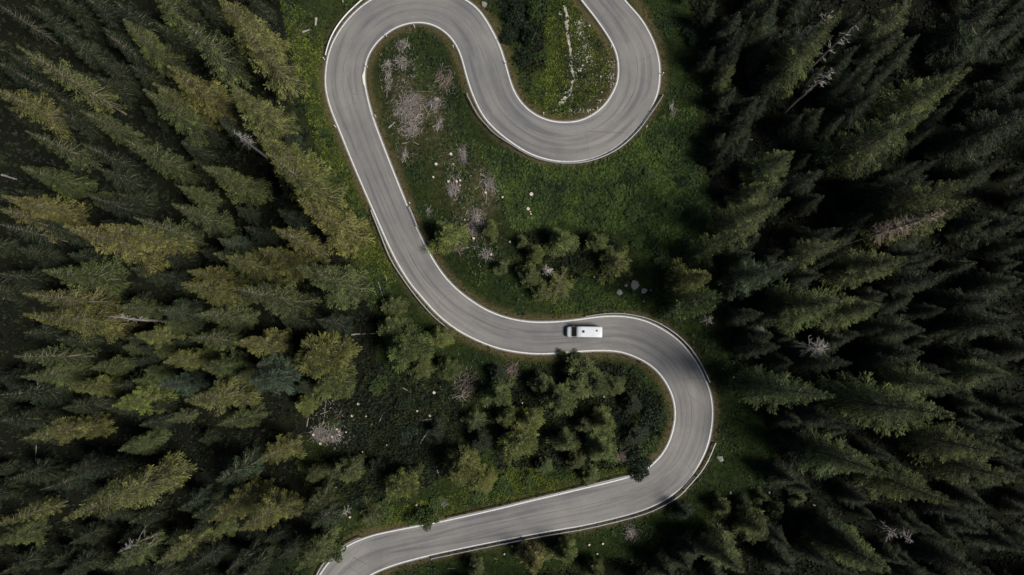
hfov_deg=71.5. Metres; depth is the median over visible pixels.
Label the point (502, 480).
bush
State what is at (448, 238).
spruce tree
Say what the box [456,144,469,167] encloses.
brush pile
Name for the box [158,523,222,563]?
spruce tree
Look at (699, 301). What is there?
spruce tree
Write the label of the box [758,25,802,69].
spruce tree
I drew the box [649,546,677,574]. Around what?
spruce tree
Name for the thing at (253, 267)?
spruce tree
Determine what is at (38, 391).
spruce tree
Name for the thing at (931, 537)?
spruce tree
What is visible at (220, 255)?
spruce tree
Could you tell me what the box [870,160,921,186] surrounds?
spruce tree
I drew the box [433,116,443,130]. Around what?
brush pile
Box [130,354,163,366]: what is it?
spruce tree
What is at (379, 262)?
mossy grass
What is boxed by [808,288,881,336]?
spruce tree
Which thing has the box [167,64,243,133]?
spruce tree
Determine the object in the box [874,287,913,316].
spruce tree
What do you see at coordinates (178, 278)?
spruce tree
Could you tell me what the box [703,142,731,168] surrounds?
spruce tree
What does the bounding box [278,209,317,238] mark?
spruce tree
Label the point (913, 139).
spruce tree
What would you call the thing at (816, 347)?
dead tree
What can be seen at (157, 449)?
spruce tree
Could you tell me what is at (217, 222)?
spruce tree
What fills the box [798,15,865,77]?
dead tree
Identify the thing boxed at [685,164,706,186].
bush
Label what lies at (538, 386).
spruce tree
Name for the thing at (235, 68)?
spruce tree
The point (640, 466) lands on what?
bush
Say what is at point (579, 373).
larch tree
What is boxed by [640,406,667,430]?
bush
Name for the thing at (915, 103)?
spruce tree
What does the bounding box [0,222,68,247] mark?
spruce tree
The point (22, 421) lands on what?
spruce tree
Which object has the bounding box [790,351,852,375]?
spruce tree
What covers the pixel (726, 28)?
spruce tree
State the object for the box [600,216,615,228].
bush
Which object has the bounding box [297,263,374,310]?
spruce tree
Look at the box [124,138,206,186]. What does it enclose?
spruce tree
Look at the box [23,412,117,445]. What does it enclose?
spruce tree
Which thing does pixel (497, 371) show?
larch tree
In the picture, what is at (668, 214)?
bush
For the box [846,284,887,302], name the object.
spruce tree
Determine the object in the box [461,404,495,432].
spruce tree
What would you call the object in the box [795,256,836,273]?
spruce tree
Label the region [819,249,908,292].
spruce tree
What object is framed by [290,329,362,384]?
larch tree
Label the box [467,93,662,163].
guardrail
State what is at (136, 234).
spruce tree
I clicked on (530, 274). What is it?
spruce tree
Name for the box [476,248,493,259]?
brush pile
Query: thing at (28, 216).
spruce tree
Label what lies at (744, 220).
spruce tree
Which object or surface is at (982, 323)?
spruce tree
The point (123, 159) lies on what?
spruce tree
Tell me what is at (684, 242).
bush
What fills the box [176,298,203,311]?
spruce tree
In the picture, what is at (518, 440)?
spruce tree
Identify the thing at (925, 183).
spruce tree
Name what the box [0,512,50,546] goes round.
spruce tree
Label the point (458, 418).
forest undergrowth
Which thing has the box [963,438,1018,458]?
spruce tree
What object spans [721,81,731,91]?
bush
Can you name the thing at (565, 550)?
larch tree
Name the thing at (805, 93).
dead tree
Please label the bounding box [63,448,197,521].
spruce tree
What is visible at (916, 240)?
spruce tree
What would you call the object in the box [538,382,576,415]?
larch tree
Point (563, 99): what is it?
path
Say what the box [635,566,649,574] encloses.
spruce tree
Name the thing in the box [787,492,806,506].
spruce tree
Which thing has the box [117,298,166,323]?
spruce tree
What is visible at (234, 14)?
spruce tree
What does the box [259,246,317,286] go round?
spruce tree
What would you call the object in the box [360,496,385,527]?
spruce tree
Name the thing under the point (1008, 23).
spruce tree
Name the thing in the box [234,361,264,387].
spruce tree
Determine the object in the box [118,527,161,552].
dead tree
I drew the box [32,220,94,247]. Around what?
spruce tree
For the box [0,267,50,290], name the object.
spruce tree
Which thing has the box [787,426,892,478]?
spruce tree
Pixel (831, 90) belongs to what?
spruce tree
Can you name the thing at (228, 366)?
spruce tree
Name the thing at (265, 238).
spruce tree
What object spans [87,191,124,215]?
spruce tree
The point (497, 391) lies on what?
spruce tree
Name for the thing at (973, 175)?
spruce tree
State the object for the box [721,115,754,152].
spruce tree
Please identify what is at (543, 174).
bush
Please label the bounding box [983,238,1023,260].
spruce tree
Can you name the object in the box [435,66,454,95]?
brush pile
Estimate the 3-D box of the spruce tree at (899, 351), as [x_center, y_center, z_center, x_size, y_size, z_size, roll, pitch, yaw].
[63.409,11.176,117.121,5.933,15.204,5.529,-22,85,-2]
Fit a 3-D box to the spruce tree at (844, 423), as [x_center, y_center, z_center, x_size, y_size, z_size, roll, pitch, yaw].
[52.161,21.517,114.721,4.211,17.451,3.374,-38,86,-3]
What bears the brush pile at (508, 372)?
on the ground at (636, 544)
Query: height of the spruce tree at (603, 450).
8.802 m
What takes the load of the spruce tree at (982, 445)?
on the ground at (636, 544)
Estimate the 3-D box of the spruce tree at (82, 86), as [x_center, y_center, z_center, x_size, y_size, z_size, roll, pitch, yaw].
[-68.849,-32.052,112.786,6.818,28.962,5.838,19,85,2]
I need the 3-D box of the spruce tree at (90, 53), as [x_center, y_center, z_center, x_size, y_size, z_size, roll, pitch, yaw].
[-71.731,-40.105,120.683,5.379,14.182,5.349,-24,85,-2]
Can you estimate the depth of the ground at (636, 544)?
124.70 m
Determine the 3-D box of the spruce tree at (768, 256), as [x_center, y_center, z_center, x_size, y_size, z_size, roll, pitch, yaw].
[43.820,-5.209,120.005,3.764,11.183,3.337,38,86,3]
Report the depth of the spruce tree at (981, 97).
117.62 m
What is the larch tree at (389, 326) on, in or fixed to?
on the ground at (636, 544)
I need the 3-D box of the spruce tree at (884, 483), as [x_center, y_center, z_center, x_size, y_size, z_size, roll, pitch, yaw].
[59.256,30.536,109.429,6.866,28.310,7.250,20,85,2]
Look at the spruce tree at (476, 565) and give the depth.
121.32 m
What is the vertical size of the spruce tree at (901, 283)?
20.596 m
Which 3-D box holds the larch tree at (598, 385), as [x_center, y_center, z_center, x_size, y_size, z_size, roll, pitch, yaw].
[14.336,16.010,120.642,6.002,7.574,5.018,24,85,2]
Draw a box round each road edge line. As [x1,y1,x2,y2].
[320,0,675,574]
[364,0,712,574]
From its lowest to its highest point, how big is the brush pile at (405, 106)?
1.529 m
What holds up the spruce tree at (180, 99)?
on the ground at (636, 544)
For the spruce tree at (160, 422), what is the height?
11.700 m
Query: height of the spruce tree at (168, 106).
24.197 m
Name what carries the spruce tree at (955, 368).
on the ground at (636, 544)
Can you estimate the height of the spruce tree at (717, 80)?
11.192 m
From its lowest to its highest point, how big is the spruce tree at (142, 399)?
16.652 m
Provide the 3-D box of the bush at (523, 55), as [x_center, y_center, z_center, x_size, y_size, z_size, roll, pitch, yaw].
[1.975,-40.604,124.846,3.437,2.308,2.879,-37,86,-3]
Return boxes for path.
[559,93,570,104]
[563,6,574,90]
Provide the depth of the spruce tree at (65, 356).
115.94 m
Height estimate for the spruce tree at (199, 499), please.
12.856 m
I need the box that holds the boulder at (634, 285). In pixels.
[631,280,638,290]
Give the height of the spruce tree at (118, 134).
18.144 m
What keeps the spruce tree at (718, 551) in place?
on the ground at (636, 544)
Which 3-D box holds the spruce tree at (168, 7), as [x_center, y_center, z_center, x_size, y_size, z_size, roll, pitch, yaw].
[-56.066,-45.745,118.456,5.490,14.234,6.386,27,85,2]
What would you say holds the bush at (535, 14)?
on the ground at (636, 544)
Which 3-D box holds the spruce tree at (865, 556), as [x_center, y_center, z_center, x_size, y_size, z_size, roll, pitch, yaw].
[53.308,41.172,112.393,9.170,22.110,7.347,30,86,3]
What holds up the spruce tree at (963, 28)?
on the ground at (636, 544)
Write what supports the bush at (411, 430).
on the ground at (636, 544)
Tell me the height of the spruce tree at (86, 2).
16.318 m
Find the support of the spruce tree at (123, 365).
on the ground at (636, 544)
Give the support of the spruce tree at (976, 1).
on the ground at (636, 544)
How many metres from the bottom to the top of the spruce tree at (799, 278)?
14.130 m
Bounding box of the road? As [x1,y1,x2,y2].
[318,0,713,574]
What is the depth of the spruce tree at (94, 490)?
118.80 m
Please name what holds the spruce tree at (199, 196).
on the ground at (636, 544)
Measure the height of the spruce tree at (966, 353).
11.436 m
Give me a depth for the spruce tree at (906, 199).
110.50 m
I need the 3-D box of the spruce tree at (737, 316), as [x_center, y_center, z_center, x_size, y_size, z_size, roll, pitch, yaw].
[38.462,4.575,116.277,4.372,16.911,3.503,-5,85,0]
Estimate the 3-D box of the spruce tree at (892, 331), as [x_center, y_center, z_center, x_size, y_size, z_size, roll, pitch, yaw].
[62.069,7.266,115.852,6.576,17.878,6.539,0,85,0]
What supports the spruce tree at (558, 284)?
on the ground at (636, 544)
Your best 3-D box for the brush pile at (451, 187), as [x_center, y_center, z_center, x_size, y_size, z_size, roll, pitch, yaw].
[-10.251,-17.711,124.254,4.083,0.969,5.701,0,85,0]
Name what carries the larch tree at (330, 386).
on the ground at (636, 544)
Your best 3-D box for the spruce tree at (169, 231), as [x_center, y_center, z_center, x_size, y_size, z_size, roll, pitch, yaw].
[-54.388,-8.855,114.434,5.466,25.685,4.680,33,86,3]
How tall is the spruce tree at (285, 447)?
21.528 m
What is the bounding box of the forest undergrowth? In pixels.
[0,0,1023,574]
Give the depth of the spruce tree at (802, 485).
117.89 m
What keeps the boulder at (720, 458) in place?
on the ground at (636, 544)
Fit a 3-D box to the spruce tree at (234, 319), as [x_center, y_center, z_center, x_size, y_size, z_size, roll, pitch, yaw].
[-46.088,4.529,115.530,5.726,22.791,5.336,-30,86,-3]
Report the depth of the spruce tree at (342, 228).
110.29 m
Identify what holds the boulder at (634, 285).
on the ground at (636, 544)
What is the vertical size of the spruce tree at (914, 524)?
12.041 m
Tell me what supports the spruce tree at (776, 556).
on the ground at (636, 544)
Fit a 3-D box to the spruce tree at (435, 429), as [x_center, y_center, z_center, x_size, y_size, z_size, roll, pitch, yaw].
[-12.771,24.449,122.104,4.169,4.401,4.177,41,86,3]
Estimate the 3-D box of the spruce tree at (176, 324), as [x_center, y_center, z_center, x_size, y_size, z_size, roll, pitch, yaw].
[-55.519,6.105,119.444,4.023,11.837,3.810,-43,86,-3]
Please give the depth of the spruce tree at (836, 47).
118.73 m
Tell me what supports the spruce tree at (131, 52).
on the ground at (636, 544)
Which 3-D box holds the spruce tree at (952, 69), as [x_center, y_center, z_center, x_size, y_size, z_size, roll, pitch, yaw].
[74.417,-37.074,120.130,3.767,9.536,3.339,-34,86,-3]
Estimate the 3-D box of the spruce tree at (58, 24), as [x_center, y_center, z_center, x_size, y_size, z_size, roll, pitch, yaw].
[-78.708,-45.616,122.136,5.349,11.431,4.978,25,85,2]
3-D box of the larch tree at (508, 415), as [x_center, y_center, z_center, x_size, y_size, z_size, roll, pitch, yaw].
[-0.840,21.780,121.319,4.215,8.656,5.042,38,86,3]
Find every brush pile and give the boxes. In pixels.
[309,422,345,447]
[379,80,436,133]
[382,67,392,91]
[392,55,410,71]
[394,38,409,51]
[398,123,424,139]
[400,145,408,162]
[425,96,444,113]
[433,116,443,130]
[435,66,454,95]
[443,174,461,199]
[452,244,467,260]
[454,367,482,401]
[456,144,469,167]
[466,208,487,237]
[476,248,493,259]
[478,172,501,203]
[503,358,520,378]
[612,446,627,464]
[622,523,640,542]
[669,100,677,117]
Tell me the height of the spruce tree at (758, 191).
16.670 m
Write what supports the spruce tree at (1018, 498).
on the ground at (636, 544)
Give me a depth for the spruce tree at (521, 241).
122.07 m
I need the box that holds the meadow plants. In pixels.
[478,104,712,315]
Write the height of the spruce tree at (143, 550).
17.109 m
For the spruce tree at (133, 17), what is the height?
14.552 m
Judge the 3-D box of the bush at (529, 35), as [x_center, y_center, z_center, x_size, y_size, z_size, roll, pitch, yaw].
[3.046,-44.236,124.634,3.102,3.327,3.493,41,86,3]
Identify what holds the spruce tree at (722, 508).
on the ground at (636, 544)
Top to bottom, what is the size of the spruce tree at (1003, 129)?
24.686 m
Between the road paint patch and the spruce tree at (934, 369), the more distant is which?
the road paint patch
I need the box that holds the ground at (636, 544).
[0,0,1023,574]
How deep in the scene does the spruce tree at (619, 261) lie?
120.53 m
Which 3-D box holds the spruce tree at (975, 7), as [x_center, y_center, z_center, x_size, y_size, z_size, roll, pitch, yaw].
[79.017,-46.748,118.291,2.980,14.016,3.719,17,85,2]
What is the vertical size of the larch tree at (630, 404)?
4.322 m
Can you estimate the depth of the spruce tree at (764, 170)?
115.97 m
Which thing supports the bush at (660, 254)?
on the ground at (636, 544)
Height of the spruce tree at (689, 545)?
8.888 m
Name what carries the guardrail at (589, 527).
on the ground at (636, 544)
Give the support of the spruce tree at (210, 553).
on the ground at (636, 544)
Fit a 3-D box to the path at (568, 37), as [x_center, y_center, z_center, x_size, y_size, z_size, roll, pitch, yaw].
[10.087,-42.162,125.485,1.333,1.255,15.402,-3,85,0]
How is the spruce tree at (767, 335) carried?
on the ground at (636, 544)
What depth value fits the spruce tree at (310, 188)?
108.36 m
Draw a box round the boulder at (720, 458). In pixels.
[717,456,723,461]
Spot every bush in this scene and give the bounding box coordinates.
[322,542,346,563]
[349,496,365,512]
[368,375,387,395]
[375,498,392,520]
[394,395,414,411]
[399,425,418,444]
[404,515,415,525]
[411,506,439,531]
[429,495,444,509]
[472,490,487,501]
[495,474,511,493]
[500,27,514,45]
[501,486,515,497]
[505,3,524,27]
[513,47,532,66]
[521,26,538,46]
[521,472,536,488]
[527,1,542,21]
[533,49,548,62]
[538,170,549,180]
[555,182,568,193]
[556,349,566,358]
[570,348,580,359]
[578,472,586,486]
[584,192,596,203]
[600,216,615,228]
[609,184,625,202]
[624,202,644,222]
[626,451,652,482]
[630,233,644,248]
[636,436,657,456]
[640,168,657,181]
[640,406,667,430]
[653,248,669,267]
[658,144,672,158]
[661,201,683,219]
[675,132,691,150]
[675,175,688,187]
[675,236,693,250]
[682,24,701,45]
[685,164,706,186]
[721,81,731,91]
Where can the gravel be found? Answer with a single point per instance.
(584, 60)
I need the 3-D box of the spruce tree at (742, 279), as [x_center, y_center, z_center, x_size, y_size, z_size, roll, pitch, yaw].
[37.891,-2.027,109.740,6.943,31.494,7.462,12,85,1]
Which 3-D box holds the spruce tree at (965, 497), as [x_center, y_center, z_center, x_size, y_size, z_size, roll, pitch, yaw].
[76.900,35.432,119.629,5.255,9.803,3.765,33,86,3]
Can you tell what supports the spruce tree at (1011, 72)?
on the ground at (636, 544)
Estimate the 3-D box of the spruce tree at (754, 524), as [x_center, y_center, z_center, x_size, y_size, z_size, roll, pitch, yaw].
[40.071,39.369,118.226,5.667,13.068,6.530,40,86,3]
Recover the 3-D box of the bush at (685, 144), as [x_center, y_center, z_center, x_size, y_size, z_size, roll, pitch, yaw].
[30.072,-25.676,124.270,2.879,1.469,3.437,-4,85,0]
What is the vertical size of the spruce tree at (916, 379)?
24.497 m
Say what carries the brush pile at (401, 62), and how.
on the ground at (636, 544)
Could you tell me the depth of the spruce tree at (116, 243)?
109.00 m
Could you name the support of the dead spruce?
on the ground at (636, 544)
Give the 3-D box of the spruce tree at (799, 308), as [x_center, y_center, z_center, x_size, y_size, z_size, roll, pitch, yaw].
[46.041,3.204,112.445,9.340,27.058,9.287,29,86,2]
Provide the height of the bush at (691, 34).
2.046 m
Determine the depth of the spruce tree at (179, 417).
118.82 m
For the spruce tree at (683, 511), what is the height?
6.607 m
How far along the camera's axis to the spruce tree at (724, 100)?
120.99 m
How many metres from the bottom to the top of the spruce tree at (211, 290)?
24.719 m
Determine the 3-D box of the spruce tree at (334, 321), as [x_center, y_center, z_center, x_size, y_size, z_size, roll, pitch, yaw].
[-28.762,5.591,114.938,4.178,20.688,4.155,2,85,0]
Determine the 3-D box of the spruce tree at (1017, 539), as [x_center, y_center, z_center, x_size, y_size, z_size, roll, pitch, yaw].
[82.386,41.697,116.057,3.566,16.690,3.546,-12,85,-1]
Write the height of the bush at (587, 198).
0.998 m
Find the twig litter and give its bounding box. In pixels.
[302,32,508,454]
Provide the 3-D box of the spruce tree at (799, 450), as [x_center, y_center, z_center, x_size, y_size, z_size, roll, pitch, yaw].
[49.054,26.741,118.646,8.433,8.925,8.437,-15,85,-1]
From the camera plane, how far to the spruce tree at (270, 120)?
114.57 m
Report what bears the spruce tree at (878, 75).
on the ground at (636, 544)
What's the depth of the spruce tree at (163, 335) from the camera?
117.20 m
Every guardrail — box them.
[325,0,361,56]
[370,210,449,329]
[431,443,716,559]
[447,475,629,519]
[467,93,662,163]
[586,313,710,381]
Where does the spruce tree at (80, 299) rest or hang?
on the ground at (636, 544)
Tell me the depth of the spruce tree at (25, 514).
116.98 m
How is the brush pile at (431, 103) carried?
on the ground at (636, 544)
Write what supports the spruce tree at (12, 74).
on the ground at (636, 544)
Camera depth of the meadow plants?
124.49 m
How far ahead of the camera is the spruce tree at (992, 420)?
116.98 m
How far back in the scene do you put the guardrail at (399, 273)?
124.15 m
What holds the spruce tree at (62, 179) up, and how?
on the ground at (636, 544)
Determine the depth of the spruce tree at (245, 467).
115.88 m
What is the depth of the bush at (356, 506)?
123.34 m
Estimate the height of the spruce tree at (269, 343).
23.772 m
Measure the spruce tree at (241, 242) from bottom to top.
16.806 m
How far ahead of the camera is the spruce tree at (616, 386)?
121.02 m
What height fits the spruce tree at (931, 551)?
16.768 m
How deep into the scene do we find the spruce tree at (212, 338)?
115.68 m
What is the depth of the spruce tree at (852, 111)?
115.89 m
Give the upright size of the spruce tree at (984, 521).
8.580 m
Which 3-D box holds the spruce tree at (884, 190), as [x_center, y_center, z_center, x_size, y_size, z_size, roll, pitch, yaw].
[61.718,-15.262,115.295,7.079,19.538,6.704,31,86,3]
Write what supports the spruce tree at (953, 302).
on the ground at (636, 544)
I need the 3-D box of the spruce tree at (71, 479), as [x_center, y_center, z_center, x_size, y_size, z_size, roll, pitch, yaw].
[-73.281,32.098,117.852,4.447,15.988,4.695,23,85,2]
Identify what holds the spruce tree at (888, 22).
on the ground at (636, 544)
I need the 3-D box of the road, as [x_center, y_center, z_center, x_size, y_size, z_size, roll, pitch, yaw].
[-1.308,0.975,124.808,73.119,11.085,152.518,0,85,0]
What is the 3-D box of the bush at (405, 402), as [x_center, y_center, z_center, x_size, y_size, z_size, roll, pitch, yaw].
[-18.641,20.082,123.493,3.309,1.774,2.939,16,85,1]
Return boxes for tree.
[0,5,57,44]
[0,61,39,91]
[0,88,76,140]
[0,206,75,243]
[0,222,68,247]
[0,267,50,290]
[0,362,39,388]
[0,402,61,431]
[0,495,67,525]
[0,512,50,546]
[1,194,94,233]
[1,378,76,407]
[14,343,96,372]
[16,45,126,114]
[20,165,96,200]
[20,359,100,390]
[22,277,123,316]
[23,299,146,343]
[23,324,71,345]
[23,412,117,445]
[25,130,103,172]
[32,5,82,43]
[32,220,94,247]
[40,470,105,490]
[42,256,129,303]
[62,33,117,78]
[62,66,108,99]
[63,224,177,276]
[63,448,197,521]
[67,447,118,476]
[69,372,129,397]
[79,0,118,18]
[79,110,150,149]
[80,143,141,175]
[81,483,112,501]
[84,453,139,470]
[87,0,131,37]
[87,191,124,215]
[87,194,156,227]
[90,354,137,376]
[99,223,202,266]
[106,34,163,74]
[107,312,164,322]
[109,529,168,569]
[112,383,178,414]
[114,0,163,44]
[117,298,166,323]
[118,427,171,453]
[118,522,157,546]
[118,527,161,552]
[122,18,190,80]
[122,341,150,357]
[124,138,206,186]
[127,443,166,455]
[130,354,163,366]
[133,216,208,250]
[133,373,165,388]
[135,323,186,348]
[139,410,179,429]
[143,88,217,148]
[144,363,177,378]
[152,82,224,132]
[153,344,178,359]
[155,368,209,396]
[156,0,199,36]
[158,298,208,329]
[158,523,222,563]
[160,269,196,289]
[162,317,197,336]
[163,345,220,371]
[165,407,200,422]
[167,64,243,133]
[171,202,242,239]
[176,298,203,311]
[177,483,217,514]
[178,15,255,92]
[178,185,225,210]
[181,273,257,307]
[185,376,261,416]
[187,265,250,291]
[189,324,242,355]
[190,535,238,568]
[197,301,260,330]
[199,245,224,265]
[202,347,252,385]
[203,166,274,205]
[208,476,277,522]
[212,514,238,536]
[213,245,268,284]
[215,445,267,485]
[218,0,290,73]
[218,234,259,253]
[218,402,271,428]
[220,122,259,154]
[226,249,288,285]
[227,539,266,570]
[228,81,300,149]
[230,103,260,136]
[233,130,267,158]
[233,281,321,318]
[234,326,293,358]
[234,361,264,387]
[236,205,261,225]
[239,487,305,531]
[240,20,310,103]
[244,226,278,248]
[249,354,306,396]
[253,131,336,204]
[257,350,300,372]
[258,432,307,464]
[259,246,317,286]
[264,519,293,545]
[266,151,353,213]
[272,226,330,264]
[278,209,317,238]
[278,535,303,561]
[285,133,311,156]
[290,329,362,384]
[295,390,321,417]
[295,524,342,570]
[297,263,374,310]
[298,197,374,258]
[303,477,338,512]
[306,462,330,482]
[310,364,357,401]
[311,501,345,528]
[316,311,352,334]
[326,454,357,479]
[340,454,367,483]
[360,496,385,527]
[363,458,389,476]
[376,314,412,344]
[380,295,409,317]
[384,461,424,501]
[385,323,434,373]
[402,464,418,479]
[412,354,437,379]
[424,221,470,255]
[426,417,446,443]
[428,325,455,347]
[436,355,464,380]
[442,444,484,487]
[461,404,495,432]
[466,463,497,493]
[467,555,483,574]
[469,428,492,451]
[479,373,516,409]
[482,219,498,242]
[488,364,507,382]
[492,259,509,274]
[496,403,521,429]
[497,423,539,462]
[515,261,542,287]
[515,539,554,574]
[516,234,529,250]
[516,406,544,430]
[525,244,543,267]
[526,370,556,399]
[529,277,554,301]
[535,456,552,475]
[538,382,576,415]
[540,265,553,275]
[541,227,580,258]
[545,266,571,303]
[546,427,581,453]
[553,534,577,564]
[560,354,598,399]
[566,450,586,468]
[574,415,593,431]
[579,463,599,485]
[581,555,604,574]
[582,232,609,253]
[584,429,620,464]
[586,368,610,396]
[590,404,615,437]
[596,245,632,284]
[599,373,626,396]
[620,393,641,414]
[622,423,649,446]
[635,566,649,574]
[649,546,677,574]
[656,286,723,321]
[662,257,711,305]
[668,499,694,520]
[669,528,703,558]
[684,231,739,267]
[695,522,745,572]
[697,558,726,574]
[699,315,712,325]
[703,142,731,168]
[705,34,745,75]
[705,197,790,253]
[708,64,735,96]
[709,11,743,46]
[710,87,736,115]
[711,492,731,519]
[716,257,799,301]
[718,249,754,270]
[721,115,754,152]
[723,181,770,212]
[723,307,763,326]
[729,96,759,122]
[729,364,835,414]
[731,331,780,359]
[732,493,750,510]
[732,496,769,544]
[737,149,794,191]
[739,0,778,43]
[739,320,773,341]
[746,325,764,338]
[753,301,787,328]
[753,487,768,504]
[755,248,783,266]
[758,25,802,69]
[758,538,795,574]
[759,10,843,98]
[761,278,844,337]
[761,518,791,547]
[764,496,784,518]
[774,424,817,470]
[776,0,810,26]
[776,170,823,200]
[779,10,834,66]
[779,236,843,272]
[779,266,823,296]
[782,336,828,358]
[783,68,835,112]
[783,472,812,494]
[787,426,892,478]
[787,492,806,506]
[787,536,836,567]
[789,402,839,429]
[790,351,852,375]
[792,26,807,41]
[792,226,842,249]
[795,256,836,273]
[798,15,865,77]
[801,508,860,552]
[801,516,891,573]
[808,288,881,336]
[808,370,956,438]
[811,107,932,179]
[813,406,860,429]
[817,70,858,107]
[819,90,882,139]
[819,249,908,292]
[824,44,860,76]
[826,14,869,58]
[827,326,860,342]
[827,437,858,457]
[828,210,873,230]
[834,482,870,508]
[835,65,875,100]
[845,321,883,340]
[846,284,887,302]
[847,173,928,212]
[849,457,957,506]
[850,23,907,71]
[853,67,971,154]
[853,350,901,371]
[854,198,976,249]
[855,438,895,461]
[857,0,913,56]
[858,359,959,399]
[859,178,971,230]
[861,313,926,348]
[864,60,896,91]
[866,340,924,369]
[868,520,913,543]
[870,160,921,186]
[871,456,922,481]
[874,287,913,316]
[878,265,951,305]
[884,541,918,565]
[890,248,933,265]
[891,159,940,184]
[891,419,1006,465]
[892,127,934,157]
[896,227,926,252]
[898,177,933,192]
[898,510,939,535]
[900,361,949,375]
[903,302,945,321]
[906,107,953,135]
[910,489,973,521]
[910,533,984,574]
[913,523,947,542]
[915,125,996,174]
[916,0,1009,73]
[918,108,1023,173]
[919,447,1023,485]
[929,56,971,79]
[929,287,998,319]
[931,352,1010,390]
[932,510,987,534]
[937,415,995,434]
[938,158,1010,194]
[942,310,1023,345]
[943,403,982,422]
[943,482,987,511]
[948,346,997,364]
[949,363,1012,393]
[951,72,1022,122]
[952,436,1007,455]
[954,211,1023,250]
[959,265,1021,298]
[960,514,1023,552]
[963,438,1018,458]
[964,504,990,535]
[966,0,990,8]
[967,0,993,21]
[967,405,1022,431]
[968,11,1023,65]
[969,92,1023,138]
[976,132,1006,155]
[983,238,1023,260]
[984,528,1023,554]
[986,373,1023,386]
[989,62,1023,96]
[991,7,1023,41]
[997,395,1023,415]
[998,273,1023,299]
[1007,487,1023,506]
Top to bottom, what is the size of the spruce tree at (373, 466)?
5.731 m
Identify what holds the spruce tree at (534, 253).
on the ground at (636, 544)
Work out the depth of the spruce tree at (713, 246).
114.46 m
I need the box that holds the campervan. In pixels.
[566,325,601,338]
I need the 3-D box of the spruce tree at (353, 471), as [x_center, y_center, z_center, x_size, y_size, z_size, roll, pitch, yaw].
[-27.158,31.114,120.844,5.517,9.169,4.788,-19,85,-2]
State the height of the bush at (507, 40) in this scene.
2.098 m
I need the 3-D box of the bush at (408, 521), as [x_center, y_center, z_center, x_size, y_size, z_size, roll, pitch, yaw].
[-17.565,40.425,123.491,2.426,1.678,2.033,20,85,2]
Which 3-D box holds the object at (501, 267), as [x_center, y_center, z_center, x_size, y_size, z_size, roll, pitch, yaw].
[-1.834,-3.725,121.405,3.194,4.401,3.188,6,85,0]
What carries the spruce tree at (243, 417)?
on the ground at (636, 544)
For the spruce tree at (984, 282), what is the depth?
117.45 m
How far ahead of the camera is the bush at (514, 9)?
124.69 m
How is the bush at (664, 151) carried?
on the ground at (636, 544)
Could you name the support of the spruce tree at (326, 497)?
on the ground at (636, 544)
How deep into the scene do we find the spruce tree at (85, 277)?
115.86 m
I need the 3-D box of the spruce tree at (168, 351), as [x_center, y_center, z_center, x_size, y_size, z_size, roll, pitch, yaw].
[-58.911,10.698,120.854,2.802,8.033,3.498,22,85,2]
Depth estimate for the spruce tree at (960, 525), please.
118.19 m
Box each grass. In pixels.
[280,0,651,528]
[313,0,721,574]
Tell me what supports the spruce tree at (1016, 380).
on the ground at (636, 544)
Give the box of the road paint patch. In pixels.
[362,70,364,86]
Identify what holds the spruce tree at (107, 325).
on the ground at (636, 544)
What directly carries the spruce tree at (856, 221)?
on the ground at (636, 544)
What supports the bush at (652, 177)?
on the ground at (636, 544)
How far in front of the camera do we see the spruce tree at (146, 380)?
120.31 m
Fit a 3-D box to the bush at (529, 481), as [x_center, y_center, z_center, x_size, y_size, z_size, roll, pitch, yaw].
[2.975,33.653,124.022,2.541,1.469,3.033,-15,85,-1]
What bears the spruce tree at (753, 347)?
on the ground at (636, 544)
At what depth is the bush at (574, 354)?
123.60 m
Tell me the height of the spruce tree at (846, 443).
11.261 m
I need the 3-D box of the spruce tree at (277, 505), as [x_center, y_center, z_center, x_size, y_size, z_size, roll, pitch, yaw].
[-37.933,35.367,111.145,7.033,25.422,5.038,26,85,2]
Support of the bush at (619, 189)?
on the ground at (636, 544)
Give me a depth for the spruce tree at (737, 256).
119.38 m
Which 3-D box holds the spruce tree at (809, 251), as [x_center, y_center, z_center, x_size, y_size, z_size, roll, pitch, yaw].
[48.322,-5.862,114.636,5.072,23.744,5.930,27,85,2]
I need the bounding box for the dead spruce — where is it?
[846,209,948,246]
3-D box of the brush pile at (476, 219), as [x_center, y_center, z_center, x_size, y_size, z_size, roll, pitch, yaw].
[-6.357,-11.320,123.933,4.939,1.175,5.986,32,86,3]
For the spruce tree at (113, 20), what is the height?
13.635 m
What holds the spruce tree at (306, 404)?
on the ground at (636, 544)
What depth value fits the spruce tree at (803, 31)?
115.80 m
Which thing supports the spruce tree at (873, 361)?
on the ground at (636, 544)
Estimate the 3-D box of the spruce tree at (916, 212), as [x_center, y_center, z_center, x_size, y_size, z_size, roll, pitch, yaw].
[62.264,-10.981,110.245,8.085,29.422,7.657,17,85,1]
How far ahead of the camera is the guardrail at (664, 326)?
123.54 m
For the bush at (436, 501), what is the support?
on the ground at (636, 544)
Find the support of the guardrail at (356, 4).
on the ground at (636, 544)
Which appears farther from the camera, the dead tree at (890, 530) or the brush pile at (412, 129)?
the brush pile at (412, 129)
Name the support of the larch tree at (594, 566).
on the ground at (636, 544)
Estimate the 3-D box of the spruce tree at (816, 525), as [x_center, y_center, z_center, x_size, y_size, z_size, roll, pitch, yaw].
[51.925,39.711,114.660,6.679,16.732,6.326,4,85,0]
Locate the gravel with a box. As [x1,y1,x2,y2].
[555,19,614,114]
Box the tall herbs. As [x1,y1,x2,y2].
[280,0,773,574]
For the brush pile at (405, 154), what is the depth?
125.14 m
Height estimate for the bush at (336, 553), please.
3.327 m
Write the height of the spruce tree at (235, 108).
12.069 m
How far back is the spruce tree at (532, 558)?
120.68 m
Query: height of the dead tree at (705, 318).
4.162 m
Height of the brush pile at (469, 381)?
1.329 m

